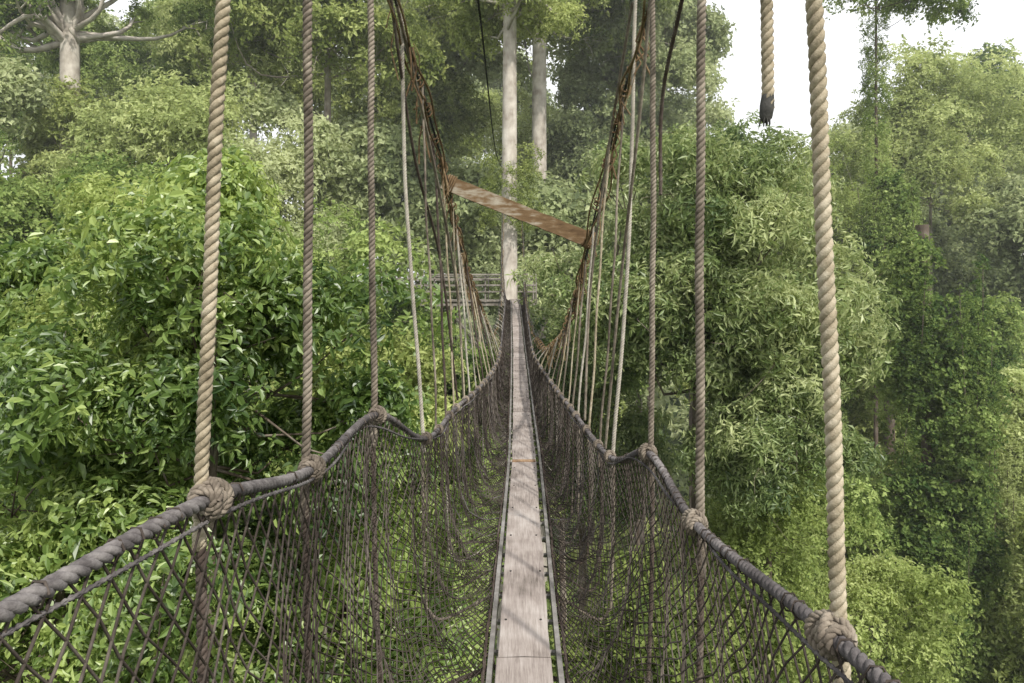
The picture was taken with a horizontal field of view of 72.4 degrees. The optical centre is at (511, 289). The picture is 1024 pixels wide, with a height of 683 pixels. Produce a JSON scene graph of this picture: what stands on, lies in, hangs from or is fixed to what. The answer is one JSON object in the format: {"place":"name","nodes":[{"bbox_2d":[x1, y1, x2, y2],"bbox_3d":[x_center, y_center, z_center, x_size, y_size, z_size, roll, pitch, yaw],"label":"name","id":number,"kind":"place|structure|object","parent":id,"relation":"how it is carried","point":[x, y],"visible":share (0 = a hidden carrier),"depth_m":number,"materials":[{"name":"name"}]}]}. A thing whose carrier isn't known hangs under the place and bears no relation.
{"place":"outdoors","nodes":[
{"label":"outdoors","id":0,"kind":"place"},
{"bbox_2d":[4,284,912,681],"bbox_3d":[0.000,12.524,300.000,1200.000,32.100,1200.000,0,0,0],"label":"ground","id":1,"kind":"structure","parent":0,"point":[662,432],"depth_m":65.36,"materials":[{"name":"green plant"}]},
{"bbox_2d":[0,494,42,545],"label":"forest tree","id":2,"kind":"object","parent":1,"relation":"on","point":[6,515],"visible":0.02,"depth_m":18.86,"materials":[{"name":"green plant"}]},
{"bbox_2d":[0,131,53,247],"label":"forest tree","id":3,"kind":"object","parent":1,"relation":"on","point":[9,212],"visible":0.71,"depth_m":25.61,"materials":[{"name":"green plant"}]},
{"bbox_2d":[0,39,57,166],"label":"forest tree","id":4,"kind":"object","parent":1,"relation":"on","point":[21,90],"visible":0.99,"depth_m":34.17,"materials":[{"name":"green plant"}]},
{"bbox_2d":[0,171,62,682],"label":"forest tree","id":5,"kind":"object","parent":1,"relation":"on","point":[24,193],"visible":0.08,"depth_m":26.31,"materials":[{"name":"green plant"}]},
{"bbox_2d":[0,32,94,173],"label":"forest tree","id":6,"kind":"object","parent":1,"relation":"on","point":[47,77],"visible":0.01,"depth_m":73.22,"materials":[{"name":"green plant"}]},
{"bbox_2d":[0,0,106,495],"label":"forest tree","id":7,"kind":"object","parent":1,"relation":"on","point":[11,163],"visible":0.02,"depth_m":50.80,"materials":[{"name":"green plant"}]},
{"bbox_2d":[3,74,138,187],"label":"forest tree","id":8,"kind":"object","parent":1,"relation":"on","point":[48,132],"visible":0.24,"depth_m":36.49,"materials":[{"name":"green plant"}]},
{"bbox_2d":[32,9,146,107],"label":"forest tree","id":9,"kind":"object","parent":1,"relation":"on","point":[116,19],"visible":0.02,"depth_m":77.43,"materials":[{"name":"green plant"}]},
{"bbox_2d":[0,1,180,169],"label":"forest tree","id":10,"kind":"object","parent":1,"relation":"on","point":[105,76],"visible":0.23,"depth_m":47.18,"materials":[{"name":"green plant"}]},
{"bbox_2d":[0,174,190,535],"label":"broadleaf tree","id":11,"kind":"object","parent":1,"relation":"on","point":[20,263],"visible":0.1,"depth_m":12.10,"materials":[{"name":"green plant"}]},
{"bbox_2d":[0,0,215,600],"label":"emergent tree","id":12,"kind":"object","parent":1,"relation":"on","point":[62,23],"visible":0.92,"depth_m":37.96,"materials":[{"name":"green plant"}]},
{"bbox_2d":[4,133,255,670],"bbox_3d":[-15.533,8.059,28.638,9.599,29.627,7.083,0,0,0],"label":"forest tree","id":13,"kind":"object","parent":1,"relation":"on","point":[46,201],"visible":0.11,"depth_m":27.24,"materials":[{"name":"green plant"}]},
{"bbox_2d":[5,170,295,673],"bbox_3d":[-6.556,11.214,12.784,4.526,26.633,4.117,0,0,-42],"label":"broadleaf tree","id":14,"kind":"object","parent":1,"relation":"on","point":[94,197],"visible":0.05,"depth_m":11.69,"materials":[{"name":"green plant"}]},
{"bbox_2d":[34,62,274,652],"bbox_3d":[-17.757,5.745,33.949,11.173,34.806,7.390,0,0,0],"label":"forest tree","id":15,"kind":"object","parent":1,"relation":"on","point":[151,125],"visible":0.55,"depth_m":32.11,"materials":[{"name":"green plant"}]},
{"bbox_2d":[0,407,337,682],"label":"broadleaf tree","id":16,"kind":"object","parent":1,"relation":"on","point":[95,508],"visible":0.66,"depth_m":8.45,"materials":[{"name":"green plant"}]},
{"bbox_2d":[93,0,263,143],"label":"forest tree","id":17,"kind":"object","parent":1,"relation":"on","point":[106,94],"visible":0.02,"depth_m":74.30,"materials":[{"name":"green plant"}]},
{"bbox_2d":[124,0,277,537],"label":"forest tree","id":18,"kind":"object","parent":1,"relation":"on","point":[160,59],"visible":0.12,"depth_m":47.89,"materials":[{"name":"green plant"}]},
{"bbox_2d":[134,160,287,678],"bbox_3d":[-11.567,9.662,25.353,8.538,29.080,5.922,0,0,0],"label":"forest tree","id":19,"kind":"object","parent":1,"relation":"on","point":[144,172],"visible":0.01,"depth_m":24.96,"materials":[{"name":"green plant"}]},
{"bbox_2d":[132,0,319,474],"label":"emergent tree","id":20,"kind":"object","parent":1,"relation":"on","point":[179,45],"visible":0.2,"depth_m":42.99,"materials":[{"name":"green plant"}]},
{"bbox_2d":[161,390,290,534],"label":"forest tree","id":21,"kind":"object","parent":1,"relation":"on","point":[258,466],"visible":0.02,"depth_m":17.02,"materials":[{"name":"green plant"}]},
{"bbox_2d":[0,145,462,678],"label":"broadleaf tree","id":22,"kind":"object","parent":1,"relation":"on","point":[119,405],"visible":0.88,"depth_m":8.75,"materials":[{"name":"green plant"}]},
{"bbox_2d":[121,648,376,682],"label":"broadleaf tree","id":23,"kind":"object","parent":1,"relation":"on","point":[338,678],"visible":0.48,"depth_m":9.67,"materials":[{"name":"green plant"}]},
{"bbox_2d":[220,381,334,675],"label":"forest tree","id":24,"kind":"object","parent":1,"relation":"on","point":[331,622],"depth_m":19.21,"materials":[{"name":"green plant"}]},
{"bbox_2d":[193,81,364,638],"bbox_3d":[-12.319,6.373,34.845,10.356,34.508,8.930,0,0,0],"label":"forest tree","id":25,"kind":"object","parent":1,"relation":"on","point":[284,166],"visible":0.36,"depth_m":34.11,"materials":[{"name":"green plant"}]},
{"bbox_2d":[238,57,350,207],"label":"forest tree","id":26,"kind":"object","parent":1,"relation":"on","point":[314,94],"visible":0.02,"depth_m":81.93,"materials":[{"name":"green plant"}]},
{"bbox_2d":[230,7,395,260],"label":"forest tree","id":27,"kind":"object","parent":1,"relation":"on","point":[293,86],"visible":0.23,"depth_m":47.87,"materials":[{"name":"green plant"}]},
{"bbox_2d":[183,0,467,638],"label":"emergent tree","id":28,"kind":"object","parent":1,"relation":"on","point":[258,19],"visible":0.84,"depth_m":35.19,"materials":[{"name":"green plant"}]},
{"bbox_2d":[160,404,496,682],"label":"broadleaf tree","id":29,"kind":"object","parent":1,"relation":"on","point":[260,544],"visible":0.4,"depth_m":10.86,"materials":[{"name":"green plant"}]},
{"bbox_2d":[247,198,437,682],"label":"forest tree","id":30,"kind":"object","parent":1,"relation":"on","point":[353,243],"visible":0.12,"depth_m":25.45,"materials":[{"name":"green plant"}]},
{"bbox_2d":[263,318,489,674],"bbox_3d":[-3.522,12.887,16.698,5.842,24.525,5.840,0,0,0],"label":"broadleaf tree","id":31,"kind":"object","parent":1,"relation":"on","point":[404,356],"visible":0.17,"depth_m":16.91,"materials":[{"name":"green plant"}]},
{"bbox_2d":[313,113,451,667],"bbox_3d":[-7.185,7.496,37.267,9.113,33.953,6.274,0,0,14],"label":"forest tree","id":32,"kind":"object","parent":1,"relation":"on","point":[388,163],"visible":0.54,"depth_m":35.46,"materials":[{"name":"green plant"}]},
{"bbox_2d":[331,57,454,277],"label":"forest tree","id":33,"kind":"object","parent":1,"relation":"on","point":[355,106],"visible":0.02,"depth_m":78.19,"materials":[{"name":"green plant"}]},
{"bbox_2d":[353,282,469,354],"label":"forest tree","id":34,"kind":"object","parent":1,"relation":"on","point":[396,311],"visible":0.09,"depth_m":27.18,"materials":[{"name":"green plant"}]},
{"bbox_2d":[332,4,501,286],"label":"forest tree","id":35,"kind":"object","parent":1,"relation":"on","point":[451,93],"visible":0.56,"depth_m":47.37,"materials":[{"name":"green plant"}]},
{"bbox_2d":[336,419,511,681],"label":"forest tree","id":36,"kind":"object","parent":1,"relation":"on","point":[474,566],"visible":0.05,"depth_m":17.08,"materials":[{"name":"green plant"}]},
{"bbox_2d":[0,522,877,682],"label":"undergrowth","id":37,"kind":"object","parent":1,"relation":"on","point":[547,589],"visible":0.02,"depth_m":42.24,"materials":[{"name":"green plant"}]},
{"bbox_2d":[363,0,531,346],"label":"emergent tree","id":38,"kind":"object","parent":1,"relation":"on","point":[471,67],"visible":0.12,"depth_m":48.17,"materials":[{"name":"green plant"}]},
{"bbox_2d":[2,486,918,682],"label":"undergrowth","id":39,"kind":"object","parent":1,"relation":"on","point":[619,545],"visible":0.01,"depth_m":51.23,"materials":[{"name":"green plant"}]},
{"bbox_2d":[363,148,568,347],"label":"forest tree","id":40,"kind":"object","parent":1,"relation":"on","point":[483,251],"visible":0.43,"depth_m":35.09,"materials":[{"name":"green plant"}]},
{"bbox_2d":[403,335,533,672],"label":"forest tree","id":41,"kind":"object","parent":1,"relation":"on","point":[449,392],"visible":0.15,"depth_m":24.77,"materials":[{"name":"green plant"}]},
{"bbox_2d":[437,60,571,344],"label":"forest tree","id":42,"kind":"object","parent":1,"relation":"on","point":[522,136],"visible":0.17,"depth_m":54.85,"materials":[{"name":"green plant"}]},
{"bbox_2d":[453,47,562,343],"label":"forest tree","id":43,"kind":"object","parent":1,"relation":"on","point":[497,85],"visible":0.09,"depth_m":77.75,"materials":[{"name":"green plant"}]},
{"bbox_2d":[434,0,590,658],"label":"tree","id":44,"kind":"object","parent":1,"relation":"on","point":[527,15],"visible":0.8,"depth_m":30.18,"materials":[{"name":"green plant"}]},
{"bbox_2d":[0,0,900,682],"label":"rope canopy walkway","id":45,"kind":"structure","parent":44,"relation":"attached to","point":[524,652],"depth_m":2.93,"materials":[{"name":"fabric"}]},
{"bbox_2d":[380,274,550,347],"bbox_3d":[-1.752,1.503,30.180,7.232,4.320,3.755,0,0,0],"label":"platform","id":46,"kind":"object","parent":44,"relation":"attached to","point":[489,302],"visible":0.3,"depth_m":28.41,"materials":[{"name":"wood"}]},
{"bbox_2d":[481,104,583,188],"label":"forest tree","id":47,"kind":"object","parent":1,"relation":"on","point":[559,109],"depth_m":79.12,"materials":[{"name":"green plant"}]},
{"bbox_2d":[403,0,678,588],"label":"emergent tree","id":48,"kind":"object","parent":1,"relation":"on","point":[604,8],"visible":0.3,"depth_m":44.99,"materials":[{"name":"green plant"}]},
{"bbox_2d":[476,335,632,675],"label":"forest tree","id":49,"kind":"object","parent":1,"relation":"on","point":[624,408],"visible":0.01,"depth_m":36.36,"materials":[{"name":"green plant"}]},
{"bbox_2d":[487,295,677,675],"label":"round crown tree","id":50,"kind":"object","parent":1,"relation":"on","point":[637,425],"visible":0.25,"depth_m":22.04,"materials":[{"name":"green plant"}]},
{"bbox_2d":[517,170,648,620],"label":"forest tree","id":51,"kind":"object","parent":1,"relation":"on","point":[565,204],"visible":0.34,"depth_m":37.35,"materials":[{"name":"green plant"}]},
{"bbox_2d":[547,103,649,559],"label":"forest tree","id":52,"kind":"object","parent":1,"relation":"on","point":[643,118],"visible":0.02,"depth_m":52.91,"materials":[{"name":"green plant"}]},
{"bbox_2d":[529,75,673,596],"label":"forest tree","id":53,"kind":"object","parent":1,"relation":"on","point":[578,134],"visible":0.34,"depth_m":48.32,"materials":[{"name":"green plant"}]},
{"bbox_2d":[243,276,1023,514],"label":"undergrowth","id":54,"kind":"object","parent":1,"relation":"on","point":[662,400],"visible":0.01,"depth_m":76.70,"materials":[{"name":"green plant"}]},
{"bbox_2d":[546,0,736,580],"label":"emergent tree","id":55,"kind":"object","parent":1,"relation":"on","point":[681,71],"visible":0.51,"depth_m":50.14,"materials":[{"name":"green plant"}]},
{"bbox_2d":[574,247,711,672],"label":"forest tree","id":56,"kind":"object","parent":1,"relation":"on","point":[639,391],"visible":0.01,"depth_m":40.13,"materials":[{"name":"green plant"}]},
{"bbox_2d":[628,80,718,406],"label":"forest tree","id":57,"kind":"object","parent":1,"relation":"on","point":[686,116],"visible":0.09,"depth_m":69.61,"materials":[{"name":"green plant"}]},
{"bbox_2d":[633,92,744,578],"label":"forest tree","id":58,"kind":"object","parent":1,"relation":"on","point":[717,112],"visible":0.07,"depth_m":52.20,"materials":[{"name":"green plant"}]},
{"bbox_2d":[549,542,833,682],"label":"shrubby tree","id":59,"kind":"object","parent":1,"relation":"on","point":[787,652],"visible":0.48,"depth_m":13.96,"materials":[{"name":"green plant"}]},
{"bbox_2d":[505,109,906,680],"bbox_3d":[5.087,10.018,18.925,10.689,30.358,6.650,0,0,0],"label":"round crown tree","id":60,"kind":"object","parent":1,"relation":"on","point":[756,303],"visible":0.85,"depth_m":17.67,"materials":[{"name":"green plant"}]},
{"bbox_2d":[661,263,806,625],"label":"forest tree","id":61,"kind":"object","parent":1,"relation":"on","point":[683,384],"depth_m":36.04,"materials":[{"name":"green plant"}]},
{"bbox_2d":[654,447,875,682],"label":"shrubby tree","id":62,"kind":"object","parent":1,"relation":"on","point":[750,545],"visible":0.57,"depth_m":18.39,"materials":[{"name":"green plant"}]},
{"bbox_2d":[671,338,886,681],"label":"round crown tree","id":63,"kind":"object","parent":1,"relation":"on","point":[741,459],"visible":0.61,"depth_m":17.43,"materials":[{"name":"green plant"}]},
{"bbox_2d":[721,474,857,682],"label":"vine covered tree","id":64,"kind":"object","parent":1,"relation":"on","point":[822,673],"visible":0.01,"depth_m":28.93,"materials":[{"name":"green plant"}]},
{"bbox_2d":[688,423,901,591],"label":"shrubby tree","id":65,"kind":"object","parent":1,"relation":"on","point":[854,500],"visible":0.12,"depth_m":22.70,"materials":[{"name":"green plant"}]},
{"bbox_2d":[707,281,908,422],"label":"forest tree","id":66,"kind":"object","parent":1,"relation":"on","point":[857,406],"visible":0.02,"depth_m":36.79,"materials":[{"name":"green plant"}]},
{"bbox_2d":[775,163,862,254],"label":"forest tree","id":67,"kind":"object","parent":1,"relation":"on","point":[782,245],"visible":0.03,"depth_m":55.07,"materials":[{"name":"green plant"}]},
{"bbox_2d":[784,148,864,188],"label":"forest tree","id":68,"kind":"object","parent":1,"relation":"on","point":[812,162],"visible":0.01,"depth_m":78.20,"materials":[{"name":"green plant"}]},
{"bbox_2d":[775,126,929,563],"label":"light green tree","id":69,"kind":"object","parent":1,"relation":"on","point":[847,199],"visible":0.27,"depth_m":43.52,"materials":[{"name":"green plant"}]},
{"bbox_2d":[741,543,985,682],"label":"shrubby tree","id":70,"kind":"object","parent":1,"relation":"on","point":[881,587],"visible":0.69,"depth_m":20.28,"materials":[{"name":"green plant"}]},
{"bbox_2d":[778,184,948,580],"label":"forest tree","id":71,"kind":"object","parent":1,"relation":"on","point":[924,207],"depth_m":50.24,"materials":[{"name":"green plant"}]},
{"bbox_2d":[822,377,920,620],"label":"forest tree","id":72,"kind":"object","parent":1,"relation":"on","point":[871,395],"visible":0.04,"depth_m":39.01,"materials":[{"name":"green plant"}]},
{"bbox_2d":[825,401,936,627],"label":"forest tree","id":73,"kind":"object","parent":1,"relation":"on","point":[869,426],"visible":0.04,"depth_m":35.52,"materials":[{"name":"green plant"}]},
{"bbox_2d":[844,163,934,652],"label":"vine covered tree","id":74,"kind":"object","parent":1,"relation":"on","point":[899,214],"visible":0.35,"depth_m":34.06,"materials":[{"name":"green plant"}]},
{"bbox_2d":[822,0,980,637],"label":"overhanging tree","id":75,"kind":"object","parent":1,"relation":"on","point":[933,13],"visible":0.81,"depth_m":34.91,"materials":[{"name":"green plant"}]},
{"bbox_2d":[810,115,992,209],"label":"forest tree","id":76,"kind":"object","parent":1,"relation":"on","point":[857,131],"visible":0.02,"depth_m":72.81,"materials":[{"name":"green plant"}]},
{"bbox_2d":[810,31,1023,362],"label":"light green tree","id":77,"kind":"object","parent":1,"relation":"on","point":[920,122],"visible":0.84,"depth_m":42.91,"materials":[{"name":"green plant"}]},
{"bbox_2d":[842,176,1023,368],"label":"forest tree","id":78,"kind":"object","parent":1,"relation":"on","point":[956,250],"visible":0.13,"depth_m":47.91,"materials":[{"name":"green plant"}]},
{"bbox_2d":[847,224,1021,682],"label":"vine covered tree","id":79,"kind":"object","parent":1,"relation":"on","point":[952,422],"visible":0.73,"depth_m":26.44,"materials":[{"name":"green plant"}]},
{"bbox_2d":[866,456,1023,664],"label":"forest tree","id":80,"kind":"object","parent":1,"relation":"on","point":[977,515],"visible":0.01,"depth_m":29.87,"materials":[{"name":"green plant"}]},
{"bbox_2d":[925,37,1023,169],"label":"dark crown tree","id":81,"kind":"object","parent":1,"relation":"on","point":[982,57],"visible":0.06,"depth_m":57.91,"materials":[{"name":"green plant"}]},
{"bbox_2d":[949,170,1023,313],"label":"light green tree","id":82,"kind":"object","parent":1,"relation":"on","point":[1011,219],"visible":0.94,"depth_m":40.42,"materials":[{"name":"green plant"}]},
{"bbox_2d":[953,290,1023,682],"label":"vine covered tree","id":83,"kind":"object","parent":1,"relation":"on","point":[1007,320],"visible":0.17,"depth_m":32.89,"materials":[{"name":"green plant"}]},
{"bbox_2d":[965,363,1023,667],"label":"vine covered tree","id":84,"kind":"object","parent":1,"relation":"on","point":[1011,462],"visible":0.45,"depth_m":28.79,"materials":[{"name":"green plant"}]},
{"bbox_2d":[965,139,1023,255],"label":"forest tree","id":85,"kind":"object","parent":1,"relation":"on","point":[1019,164],"visible":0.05,"depth_m":51.89,"materials":[{"name":"green plant"}]},
{"bbox_2d":[969,131,1019,189],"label":"forest tree","id":86,"kind":"object","parent":1,"relation":"on","point":[1004,168],"depth_m":77.88,"materials":[{"name":"green plant"}]},
{"bbox_2d":[974,511,1023,682],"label":"vine covered tree","id":87,"kind":"object","parent":1,"relation":"on","point":[1008,647],"visible":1,"depth_m":25.08,"materials":[{"name":"green plant"}]},
{"bbox_2d":[1,0,1023,283],"label":"sky","id":88,"kind":"structure","parent":0,"point":[999,20],"materials":[{"name":"white"}]}
]}

